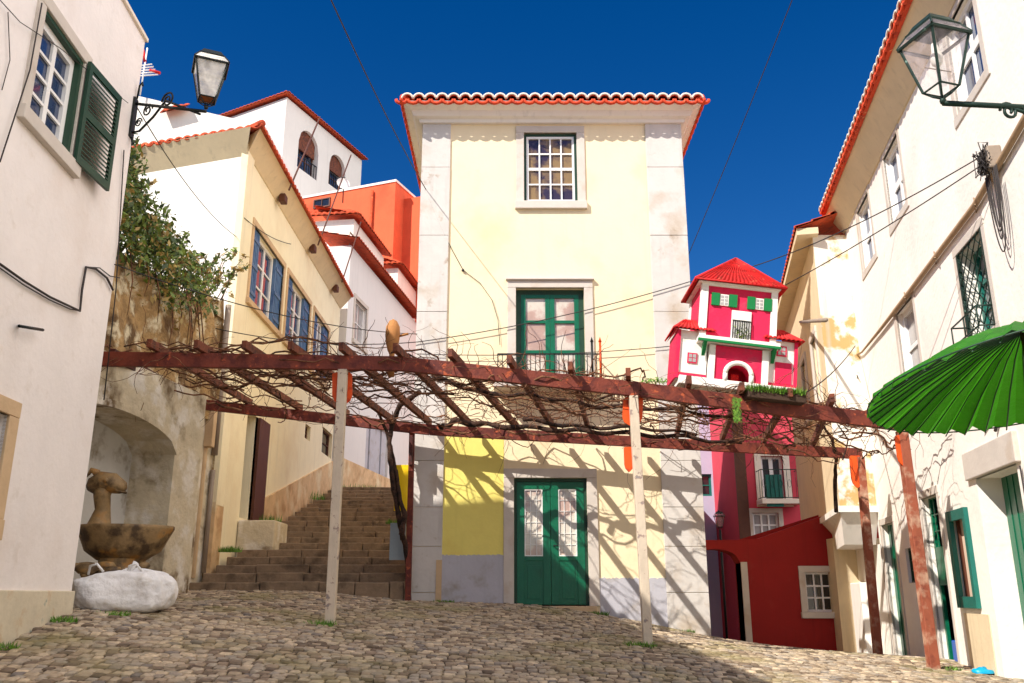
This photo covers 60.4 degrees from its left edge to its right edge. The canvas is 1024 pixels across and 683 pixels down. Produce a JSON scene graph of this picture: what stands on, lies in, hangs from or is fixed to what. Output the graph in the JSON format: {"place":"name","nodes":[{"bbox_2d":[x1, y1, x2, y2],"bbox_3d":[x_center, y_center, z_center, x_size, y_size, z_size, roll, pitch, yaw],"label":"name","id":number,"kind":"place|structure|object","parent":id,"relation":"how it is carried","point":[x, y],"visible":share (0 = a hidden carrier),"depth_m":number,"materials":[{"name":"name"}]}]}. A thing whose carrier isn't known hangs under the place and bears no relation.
{"place":"outdoors","nodes":[
{"label":"outdoors","id":0,"kind":"place"},
{"bbox_2d":[221,91,367,195],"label":"white tower house","id":1,"kind":"structure","parent":0,"point":[289,118],"depth_m":53.72,"materials":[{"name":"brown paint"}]},
{"bbox_2d":[297,131,316,179],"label":"arched window","id":2,"kind":"structure","parent":1,"relation":"in","point":[306,165],"depth_m":53.84,"materials":[{"name":"brown paint"}]},
{"bbox_2d":[328,155,341,189],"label":"arched window","id":3,"kind":"structure","parent":1,"relation":"in","point":[335,169],"depth_m":56.67,"materials":[{"name":"brown paint"}]},
{"bbox_2d":[302,179,419,322],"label":"orange house","id":4,"kind":"structure","parent":0,"point":[389,210],"depth_m":44.00,"materials":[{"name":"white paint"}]},
{"bbox_2d":[313,197,330,208],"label":"window","id":5,"kind":"structure","parent":4,"relation":"in","point":[325,202],"depth_m":45.25,"materials":[{"name":"blue glass"}]},
{"bbox_2d":[394,465,407,510],"bbox_3d":[-1.988,2.623,15.781,0.234,0.820,0.020,0,-16,0],"label":"yellow notice board","id":6,"kind":"object","parent":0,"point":[403,474],"visible":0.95,"depth_m":15.80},
{"bbox_2d":[0,589,1023,682],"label":"pavement","id":7,"kind":"structure","parent":0,"point":[222,636],"depth_m":9.92,"materials":[{"name":"beige stone"}]},
{"bbox_2d":[0,641,19,650],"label":"grass tuft","id":8,"kind":"object","parent":7,"relation":"on","point":[10,646],"visible":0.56,"depth_m":8.59,"materials":[{"name":"green plant"}]},
{"bbox_2d":[50,615,78,622],"bbox_3d":[-5.016,3.098,9.822,0.348,0.100,0.260,5,-17,-16],"label":"grass tuft","id":9,"kind":"object","parent":7,"relation":"on","point":[68,619],"visible":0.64,"depth_m":9.79,"materials":[{"name":"green plant"}]},
{"bbox_2d":[100,610,130,615],"bbox_3d":[-4.704,3.217,10.421,0.399,0.080,0.302,-11,-19,33],"label":"grass tuft","id":10,"kind":"object","parent":7,"relation":"on","point":[120,613],"visible":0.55,"depth_m":10.39,"materials":[{"name":"green plant"}]},
{"bbox_2d":[74,468,174,577],"bbox_3d":[-5.232,2.641,11.780,1.291,1.938,1.200,0,-16,0],"label":"stone fountain","id":11,"kind":"object","parent":7,"relation":"on","point":[107,544],"visible":0.8,"depth_m":11.57,"materials":[{"name":"brown stone"}]},
{"bbox_2d":[72,561,177,612],"bbox_3d":[-4.828,3.062,10.976,1.254,0.631,0.704,0,-16,0],"label":"rubble sack","id":12,"kind":"object","parent":7,"relation":"on","point":[132,588],"visible":0.88,"depth_m":10.69,"materials":[{"name":"white fabric"}]},
{"bbox_2d":[303,619,336,626],"bbox_3d":[-2.465,3.612,11.305,0.412,0.100,0.305,-3,-16,10],"label":"grass tuft","id":13,"kind":"object","parent":7,"relation":"on","point":[330,624],"visible":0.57,"depth_m":11.25,"materials":[{"name":"green plant"}]},
{"bbox_2d":[101,305,932,599],"bbox_3d":[0.196,1.857,13.810,12.595,4.250,5.378,0,-16,0],"label":"grapevine","id":14,"kind":"object","parent":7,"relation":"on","point":[395,482],"visible":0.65,"depth_m":13.58,"materials":[{"name":"brown plant"}]},
{"bbox_2d":[102,339,940,669],"bbox_3d":[0.181,2.671,13.755,12.128,4.571,4.490,0,-16,0],"label":"pergola","id":15,"kind":"object","parent":7,"relation":"on","point":[350,359],"visible":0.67,"depth_m":12.34,"materials":[{"name":"red wood"}]},
{"bbox_2d":[385,319,408,376],"bbox_3d":[-1.773,0.086,13.378,0.343,0.911,0.226,-7,-17,23],"label":"carved finial","id":16,"kind":"object","parent":15,"relation":"on","point":[394,329],"visible":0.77,"depth_m":13.37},
{"bbox_2d":[641,377,669,384],"bbox_3d":[2.005,0.553,12.326,0.414,0.120,0.233,0,-16,0],"label":"moss tuft","id":17,"kind":"object","parent":15,"relation":"on","point":[652,380],"visible":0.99,"depth_m":12.31,"materials":[{"name":"green plant"}]},
{"bbox_2d":[664,257,805,393],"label":"model house","id":18,"kind":"structure","parent":15,"relation":"on","point":[732,334],"depth_m":12.70,"materials":[{"name":"pink paint"}]},
{"bbox_2d":[719,294,728,305],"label":"window","id":19,"kind":"structure","parent":18,"relation":"in","point":[724,299],"depth_m":12.80,"materials":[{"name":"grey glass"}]},
{"bbox_2d":[730,374,738,380],"bbox_3d":[3.231,0.577,12.794,0.134,0.202,0.046,0,-16,0],"label":"door","id":20,"kind":"structure","parent":18,"relation":"in","point":[733,377],"depth_m":12.79,"materials":[{"name":"red wood"}]},
{"bbox_2d":[730,310,751,339],"bbox_3d":[3.304,-0.228,12.697,0.330,0.468,0.028,0,-16,0],"label":"balcony door","id":21,"kind":"structure","parent":18,"relation":"in","point":[737,315],"depth_m":12.70,"materials":[{"name":"white wood"}]},
{"bbox_2d":[755,298,763,309],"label":"window","id":22,"kind":"structure","parent":18,"relation":"in","point":[759,303],"depth_m":12.78,"materials":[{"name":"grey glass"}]},
{"bbox_2d":[732,382,807,423],"bbox_3d":[3.524,0.849,12.090,1.067,0.588,0.410,0,-16,0],"label":"grass planter","id":23,"kind":"object","parent":15,"relation":"on","point":[773,394],"visible":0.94,"depth_m":12.03,"materials":[{"name":"plant"}]},
{"bbox_2d":[590,611,609,615],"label":"grass tuft","id":24,"kind":"object","parent":7,"relation":"on","point":[602,613],"visible":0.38,"depth_m":15.25,"materials":[{"name":"green plant"}]},
{"bbox_2d":[623,641,656,647],"bbox_3d":[1.622,3.822,11.122,0.461,0.100,0.336,0,-16,0],"label":"grass tuft","id":25,"kind":"object","parent":7,"relation":"on","point":[647,644],"visible":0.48,"depth_m":11.10,"materials":[{"name":"green plant"}]},
{"bbox_2d":[867,321,1023,436],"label":"parasol","id":26,"kind":"object","parent":7,"relation":"on","point":[964,386],"visible":1,"depth_m":6.80,"materials":[{"name":"green fabric"}]},
{"bbox_2d":[941,665,963,670],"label":"grass tuft","id":27,"kind":"object","parent":7,"relation":"on","point":[956,668],"visible":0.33,"depth_m":11.33,"materials":[{"name":"green plant"}]},
{"bbox_2d":[951,640,957,661],"bbox_3d":[6.706,4.565,12.917,0.300,0.320,0.555,-3,-16,9],"label":"blue crate","id":28,"kind":"object","parent":7,"relation":"on","point":[954,650],"visible":0.11,"depth_m":13.10,"materials":[{"name":"plastic"}]},
{"bbox_2d":[971,666,994,673],"bbox_3d":[5.975,4.171,11.179,0.287,0.083,0.155,0,-16,0],"label":"crumpled bag","id":29,"kind":"object","parent":7,"relation":"on","point":[982,670],"visible":0.99,"depth_m":11.14,"materials":[{"name":"plastic"}]},
{"bbox_2d":[127,0,897,340],"label":"sky","id":30,"kind":"structure","parent":0,"point":[777,173],"materials":[{"name":"blue"}]},
{"bbox_3d":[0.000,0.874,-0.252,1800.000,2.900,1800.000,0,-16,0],"label":"ground","id":31,"kind":"structure","parent":0,"visible":0},
{"bbox_2d":[0,0,148,643],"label":"white building","id":32,"kind":"structure","parent":31,"relation":"on","point":[70,72],"depth_m":9.83,"materials":[{"name":"paint"}]},
{"bbox_2d":[30,22,73,142],"bbox_3d":[-5.163,-2.830,9.770,0.062,1.219,0.913,1,-16,-3],"label":"casement window","id":33,"kind":"structure","parent":32,"relation":"in","point":[54,72],"depth_m":9.89,"materials":[{"name":"white paint"}]},
{"bbox_2d":[45,11,82,152],"bbox_3d":[-5.213,-2.852,9.784,0.300,1.269,1.033,1,-16,-3],"label":"window frame","id":34,"kind":"structure","parent":32,"relation":"in","point":[77,71],"depth_m":10.18,"materials":[{"name":"wood"}]},
{"bbox_2d":[128,48,229,145],"bbox_3d":[-4.382,-3.215,11.728,1.776,0.984,0.583,-13,-20,37],"label":"street lantern","id":35,"kind":"object","parent":32,"relation":"attached to","point":[209,70],"visible":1,"depth_m":11.31,"materials":[{"name":"metal"}]},
{"bbox_2d":[114,264,413,333],"bbox_3d":[-3.491,-0.571,14.166,0.016,0.712,6.437,-10,-19,30],"label":"overhead wire","id":36,"kind":"object","parent":32,"relation":"attached to","point":[247,306],"visible":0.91,"depth_m":13.20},
{"bbox_2d":[73,350,206,592],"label":"niche wall","id":37,"kind":"structure","parent":31,"relation":"on","point":[150,454],"depth_m":14.13,"materials":[{"name":"paint"}]},
{"bbox_2d":[104,247,223,588],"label":"retaining wall","id":38,"kind":"structure","parent":31,"relation":"on","point":[127,329],"depth_m":14.71,"materials":[{"name":"paint"}]},
{"bbox_2d":[116,133,250,386],"bbox_3d":[-5.768,-1.256,14.441,1.007,3.261,6.559,-1,-16,3],"label":"creeper","id":39,"kind":"object","parent":38,"relation":"attached to","point":[146,238],"visible":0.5,"depth_m":14.15,"materials":[{"name":"green plant"}]},
{"bbox_2d":[191,411,217,577],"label":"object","id":40,"kind":"object","parent":38,"relation":"attached to","point":[209,434],"visible":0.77,"depth_m":16.46,"materials":[{"name":"beige metal"}]},
{"bbox_2d":[201,304,231,572],"bbox_3d":[-5.692,1.771,16.954,0.120,5.200,0.114,0,-16,0],"label":"drainpipe","id":41,"kind":"object","parent":38,"relation":"attached to","point":[216,445],"visible":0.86,"depth_m":16.73,"materials":[{"name":"beige metal"}]},
{"bbox_2d":[122,120,353,572],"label":"cream house","id":42,"kind":"structure","parent":31,"relation":"on","point":[233,178],"depth_m":19.98,"materials":[{"name":"paint"}]},
{"bbox_2d":[137,107,235,236],"bbox_3d":[-5.512,-2.726,15.406,0.018,0.876,6.623,2,-16,-6],"label":"overhead wire","id":43,"kind":"object","parent":42,"relation":"attached to","point":[178,172],"visible":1,"depth_m":14.09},
{"bbox_2d":[255,240,272,317],"bbox_3d":[-5.931,-1.409,20.833,0.062,1.757,1.410,0,-16,0],"label":"window","id":44,"kind":"structure","parent":42,"relation":"in","point":[265,260],"depth_m":21.05,"materials":[{"name":"white paint"}]},
{"bbox_2d":[245,218,289,243],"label":"overhead wire","id":45,"kind":"object","parent":42,"relation":"attached to","point":[265,233],"visible":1,"depth_m":20.52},
{"bbox_2d":[279,193,287,204],"bbox_3d":[-5.670,-3.557,21.614,0.260,0.314,0.456,0,-16,0],"label":"wall floodlight","id":46,"kind":"object","parent":42,"relation":"attached to","point":[283,198],"depth_m":21.51,"materials":[{"name":"metal"}]},
{"bbox_2d":[289,286,301,344],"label":"window","id":47,"kind":"structure","parent":42,"relation":"in","point":[296,300],"depth_m":24.09,"materials":[{"name":"white paint"}]},
{"bbox_2d":[288,116,320,190],"bbox_3d":[-5.721,-4.973,22.944,0.719,3.509,2.598,0,-16,0],"label":"cable mast","id":48,"kind":"object","parent":42,"relation":"attached to","point":[290,186],"visible":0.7,"depth_m":22.74,"materials":[{"name":"metal"}]},
{"bbox_2d":[309,244,316,253],"bbox_3d":[-5.670,-2.674,24.843,0.260,0.314,0.456,0,-16,0],"label":"wall floodlight","id":49,"kind":"object","parent":42,"relation":"attached to","point":[312,248],"depth_m":24.73,"materials":[{"name":"metal"}]},
{"bbox_2d":[314,321,320,370],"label":"window","id":50,"kind":"structure","parent":42,"relation":"in","point":[318,336],"depth_m":26.97,"materials":[{"name":"white paint"}]},
{"bbox_2d":[321,430,328,455],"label":"window","id":51,"kind":"structure","parent":42,"relation":"in","point":[325,444],"depth_m":28.05,"materials":[{"name":"brown paint"}]},
{"bbox_2d":[317,155,351,244],"bbox_3d":[-5.721,-4.454,26.905,0.719,4.831,3.854,0,-16,0],"label":"cable mast","id":52,"kind":"object","parent":42,"relation":"attached to","point":[334,200],"visible":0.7,"depth_m":26.56,"materials":[{"name":"metal"}]},
{"bbox_2d":[337,177,349,202],"bbox_3d":[-5.332,-4.853,27.907,0.442,0.832,0.349,-12,-20,35],"label":"satellite dish","id":53,"kind":"object","parent":52,"relation":"attached to","point":[345,184],"visible":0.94,"depth_m":28.01,"materials":[{"name":"white paint"}]},
{"bbox_2d":[332,285,338,292],"bbox_3d":[-5.670,-1.743,28.057,0.260,0.314,0.456,0,-16,0],"label":"wall floodlight","id":54,"kind":"object","parent":42,"relation":"attached to","point":[335,288],"depth_m":27.94,"materials":[{"name":"metal"}]},
{"bbox_2d":[341,222,360,281],"bbox_3d":[-5.721,-3.070,29.602,0.719,3.281,2.742,0,-16,0],"label":"cable mast","id":55,"kind":"object","parent":42,"relation":"attached to","point":[351,251],"visible":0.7,"depth_m":29.48,"materials":[{"name":"metal"}]},
{"bbox_2d":[235,520,287,556],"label":"stone block","id":56,"kind":"structure","parent":31,"relation":"on","point":[261,534],"depth_m":18.52,"materials":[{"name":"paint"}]},
{"bbox_2d":[259,514,281,521],"bbox_3d":[-5.742,4.080,20.261,0.923,0.280,0.622,0,-16,0],"label":"grass tuft","id":57,"kind":"object","parent":56,"relation":"on","point":[272,518],"visible":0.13,"depth_m":20.22,"materials":[{"name":"green plant"}]},
{"bbox_2d":[189,487,407,599],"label":"stone staircase","id":58,"kind":"structure","parent":31,"relation":"on","point":[297,560],"depth_m":17.50,"materials":[{"name":"stone"}]},
{"bbox_2d":[218,546,242,551],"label":"grass tuft","id":59,"kind":"object","parent":58,"relation":"on","point":[230,549],"visible":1,"depth_m":17.10,"materials":[{"name":"green plant"}]},
{"bbox_2d":[310,490,325,499],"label":"grass tuft","id":60,"kind":"object","parent":58,"relation":"on","point":[316,498],"visible":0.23,"depth_m":25.21,"materials":[{"name":"green plant"}]},
{"bbox_2d":[310,205,417,486],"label":"white stair house","id":61,"kind":"structure","parent":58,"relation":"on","point":[381,286],"depth_m":33.23,"materials":[{"name":"paint"}]},
{"bbox_2d":[134,96,292,178],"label":"white terrace house","id":62,"kind":"structure","parent":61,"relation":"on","point":[164,124],"depth_m":38.11,"materials":[{"name":"paint"}]},
{"bbox_2d":[139,48,160,94],"bbox_3d":[-15.925,-11.852,38.601,1.033,2.356,0.133,0,-16,0],"label":"television antenna","id":63,"kind":"object","parent":62,"relation":"on","point":[150,70],"visible":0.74,"depth_m":38.59,"materials":[{"name":"white paint"}]},
{"bbox_2d":[354,302,363,343],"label":"window","id":64,"kind":"structure","parent":61,"relation":"in","point":[359,312],"depth_m":31.72,"materials":[{"name":"white paint"}]},
{"bbox_2d":[365,428,385,476],"bbox_3d":[-5.192,4.601,32.719,0.160,2.906,2.782,-2,-16,8],"label":"door leaf","id":65,"kind":"structure","parent":61,"relation":"in","point":[375,451],"depth_m":33.05,"materials":[{"name":"grey paint"}]},
{"bbox_2d":[385,518,396,523],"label":"grass tuft","id":66,"kind":"object","parent":58,"relation":"on","point":[389,521],"visible":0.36,"depth_m":21.07,"materials":[{"name":"green plant"}]},
{"bbox_2d":[389,523,405,559],"bbox_3d":[-2.060,3.600,15.843,0.270,0.650,0.080,0,-16,0],"label":"pale panel","id":67,"kind":"object","parent":58,"relation":"on","point":[396,552],"visible":0.71,"depth_m":15.79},
{"bbox_2d":[395,92,710,635],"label":"yellow house","id":68,"kind":"structure","parent":31,"relation":"on","point":[546,205],"depth_m":17.11,"materials":[{"name":"paint"}]},
{"bbox_2d":[215,328,415,344],"bbox_3d":[-3.710,-0.081,16.744,3.797,0.265,0.018,1,-16,-5],"label":"overhead wire","id":69,"kind":"object","parent":68,"relation":"attached to","point":[303,341],"visible":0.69,"depth_m":16.68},
{"bbox_2d":[331,0,425,188],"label":"overhead wire","id":70,"kind":"object","parent":68,"relation":"attached to","point":[371,85],"visible":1,"depth_m":12.97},
{"bbox_2d":[426,193,499,342],"bbox_3d":[-0.996,-1.501,17.367,1.543,3.266,0.052,0,-16,0],"label":"house wire","id":71,"kind":"object","parent":68,"relation":"attached to","point":[462,270],"visible":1,"depth_m":17.28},
{"bbox_2d":[517,482,550,604],"bbox_3d":[0.395,3.653,16.010,0.614,2.177,0.050,0,-16,0],"label":"door leaf","id":72,"kind":"structure","parent":68,"relation":"in","point":[533,498],"depth_m":15.99,"materials":[{"name":"green paint"}]},
{"bbox_2d":[521,295,550,371],"bbox_3d":[0.459,-0.024,17.121,0.564,1.853,0.055,0,-16,0],"label":"window leaf","id":73,"kind":"structure","parent":68,"relation":"in","point":[533,307],"depth_m":17.18,"materials":[{"name":"green paint"}]},
{"bbox_2d":[422,346,669,355],"bbox_3d":[0.825,0.153,16.838,5.291,0.240,0.016,0,-16,0],"label":"overhead wire","id":74,"kind":"object","parent":68,"relation":"attached to","point":[579,352],"visible":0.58,"depth_m":16.82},
{"bbox_2d":[516,290,584,375],"bbox_3d":[0.743,-0.067,17.151,1.332,1.953,0.080,0,-16,0],"label":"window frame","id":75,"kind":"structure","parent":68,"relation":"in","point":[518,292],"depth_m":17.26,"materials":[{"name":"green wood"}]},
{"bbox_2d":[526,137,574,199],"bbox_3d":[0.787,-3.530,18.069,0.984,1.467,0.062,0,-16,0],"label":"sash window","id":76,"kind":"structure","parent":68,"relation":"in","point":[550,175],"depth_m":18.07,"materials":[{"name":"white paint"}]},
{"bbox_2d":[524,134,577,199],"bbox_3d":[0.787,-3.542,18.081,1.084,1.557,0.100,0,-16,0],"label":"window frame","id":77,"kind":"structure","parent":68,"relation":"in","point":[525,135],"depth_m":18.12,"materials":[{"name":"wood"}]},
{"bbox_2d":[417,282,687,341],"bbox_3d":[0.826,-0.580,17.060,5.294,1.244,0.018,0,-16,0],"label":"overhead wire","id":78,"kind":"object","parent":68,"relation":"attached to","point":[555,317],"visible":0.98,"depth_m":17.03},
{"bbox_2d":[550,295,579,375],"bbox_3d":[1.028,-0.024,17.121,0.564,1.853,0.055,0,-16,0],"label":"window leaf","id":79,"kind":"structure","parent":68,"relation":"in","point":[560,305],"depth_m":17.17,"materials":[{"name":"green paint"}]},
{"bbox_2d":[550,482,585,604],"bbox_3d":[1.016,3.653,16.010,0.614,2.177,0.050,0,-16,0],"label":"door leaf","id":80,"kind":"structure","parent":68,"relation":"in","point":[568,575],"depth_m":15.99,"materials":[{"name":"green paint"}]},
{"bbox_2d":[689,0,791,252],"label":"overhead wire","id":81,"kind":"object","parent":68,"relation":"attached to","point":[744,119],"visible":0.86,"depth_m":14.96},
{"bbox_2d":[698,405,722,637],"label":"lavender house","id":82,"kind":"structure","parent":31,"relation":"on","point":[712,555],"depth_m":29.38,"materials":[{"name":"purple paint"}]},
{"bbox_2d":[702,474,711,495],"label":"window","id":83,"kind":"structure","parent":82,"relation":"in","point":[706,478],"depth_m":29.95,"materials":[{"name":"teal paint"}]},
{"bbox_2d":[713,511,727,638],"bbox_3d":[5.794,6.890,24.032,0.281,4.488,0.281,0,-16,0],"label":"lane lamp","id":84,"kind":"object","parent":31,"relation":"on","point":[723,582],"visible":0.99,"depth_m":24.14,"materials":[{"name":"metal"}]},
{"bbox_2d":[709,407,800,640],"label":"pink house","id":85,"kind":"structure","parent":31,"relation":"on","point":[765,497],"depth_m":27.01,"materials":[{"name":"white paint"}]},
{"bbox_2d":[752,513,778,534],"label":"window","id":86,"kind":"structure","parent":85,"relation":"in","point":[762,522],"depth_m":26.61,"materials":[{"name":"white paint"}]},
{"bbox_2d":[761,457,784,498],"bbox_3d":[7.978,4.210,27.044,0.672,1.340,0.062,0,-16,0],"label":"balcony door","id":87,"kind":"structure","parent":85,"relation":"in","point":[767,463],"depth_m":27.14,"materials":[{"name":"white paint"}]},
{"bbox_2d":[704,515,878,650],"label":"red house","id":88,"kind":"structure","parent":31,"relation":"on","point":[782,586],"depth_m":19.32,"materials":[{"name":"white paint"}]},
{"bbox_2d":[805,572,831,611],"bbox_3d":[6.733,5.504,19.343,0.612,0.841,0.062,0,-16,0],"label":"window","id":89,"kind":"structure","parent":88,"relation":"in","point":[817,585],"depth_m":19.35,"materials":[{"name":"white paint"}]},
{"bbox_2d":[777,211,893,654],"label":"peeling house","id":90,"kind":"structure","parent":31,"relation":"on","point":[824,291],"depth_m":18.39,"materials":[{"name":"paint"}]},
{"bbox_2d":[799,318,827,322],"bbox_3d":[5.550,-0.377,16.444,0.052,3.053,10.129,-5,-17,16],"label":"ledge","id":91,"kind":"object","parent":90,"relation":"attached to","point":[819,320],"visible":1,"depth_m":13.69,"materials":[{"name":"beige stone"}]},
{"bbox_2d":[819,0,1023,678],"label":"house","id":92,"kind":"structure","parent":31,"relation":"on","point":[941,271],"depth_m":12.44,"materials":[{"name":"paint"}]},
{"bbox_2d":[806,346,854,392],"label":"overhead wire","id":93,"kind":"object","parent":92,"relation":"attached to","point":[832,372],"visible":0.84,"depth_m":15.41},
{"bbox_2d":[861,201,874,263],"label":"sash window","id":94,"kind":"structure","parent":92,"relation":"in","point":[867,228],"depth_m":17.10,"materials":[{"name":"white paint"}]},
{"bbox_2d":[888,143,904,216],"bbox_3d":[6.487,-2.700,14.665,0.062,1.246,0.965,-3,-16,9],"label":"sash window","id":95,"kind":"structure","parent":92,"relation":"in","point":[894,161],"depth_m":14.94,"materials":[{"name":"white paint"}]},
{"bbox_2d":[888,524,907,655],"bbox_3d":[7.043,4.740,15.821,0.062,2.867,0.872,-3,-16,9],"label":"door leaf","id":96,"kind":"structure","parent":92,"relation":"in","point":[890,529],"depth_m":16.12,"materials":[{"name":"green paint"}]},
{"bbox_2d":[902,303,919,368],"bbox_3d":[6.573,0.026,14.274,0.062,1.304,1.062,-3,-16,9],"label":"sash window","id":97,"kind":"structure","parent":92,"relation":"in","point":[908,316],"depth_m":14.62,"materials":[{"name":"white paint"}]},
{"bbox_2d":[908,548,914,582],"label":"window","id":98,"kind":"structure","parent":92,"relation":"in","point":[909,550],"depth_m":14.98,"materials":[{"name":"black glass"}]},
{"bbox_2d":[928,497,953,659],"bbox_3d":[6.551,3.860,13.132,0.050,3.066,0.825,-3,-16,9],"label":"door leaf","id":99,"kind":"structure","parent":92,"relation":"in","point":[942,577],"depth_m":13.48,"materials":[{"name":"green paint"}]},
{"bbox_2d":[896,13,1023,118],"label":"street lantern","id":100,"kind":"object","parent":92,"relation":"attached to","point":[932,29],"visible":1,"depth_m":7.43,"materials":[{"name":"black metal"}]},
{"bbox_2d":[955,519,972,596],"bbox_3d":[6.297,2.976,12.066,0.062,1.203,0.726,-3,-16,9],"label":"window","id":101,"kind":"structure","parent":92,"relation":"in","point":[959,525],"depth_m":12.35,"materials":[{"name":"brown paint"}]},
{"bbox_2d":[952,0,983,100],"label":"sash window","id":102,"kind":"structure","parent":92,"relation":"in","point":[973,68],"depth_m":11.31,"materials":[{"name":"white paint"}]},
{"bbox_2d":[973,246,992,329],"bbox_3d":[6.122,-0.688,11.149,0.062,1.262,0.977,-3,-16,9],"label":"window","id":103,"kind":"structure","parent":92,"relation":"in","point":[989,312],"depth_m":11.54,"materials":[{"name":"teal paint"}]},
{"bbox_2d":[972,142,1005,251],"bbox_3d":[5.545,-1.659,10.103,0.243,1.358,0.376,-3,-16,9],"label":"cable junction","id":104,"kind":"object","parent":92,"relation":"attached to","point":[987,157],"visible":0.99,"depth_m":10.15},
{"bbox_2d":[689,159,975,281],"bbox_3d":[4.509,-1.684,13.761,0.018,0.952,7.279,5,-17,-16],"label":"overhead wire","id":105,"kind":"object","parent":104,"relation":"attached to","point":[869,217],"visible":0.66,"depth_m":12.16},
{"bbox_2d":[785,168,976,285],"bbox_3d":[4.509,-1.117,13.596,0.018,0.204,7.278,5,-17,-16],"label":"overhead wire","id":106,"kind":"object","parent":104,"relation":"attached to","point":[887,225],"visible":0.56,"depth_m":11.80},
{"bbox_2d":[1001,472,1023,623],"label":"door leaf","id":107,"kind":"structure","parent":92,"relation":"in","point":[1010,483],"depth_m":11.01,"materials":[{"name":"green paint"}]}
]}

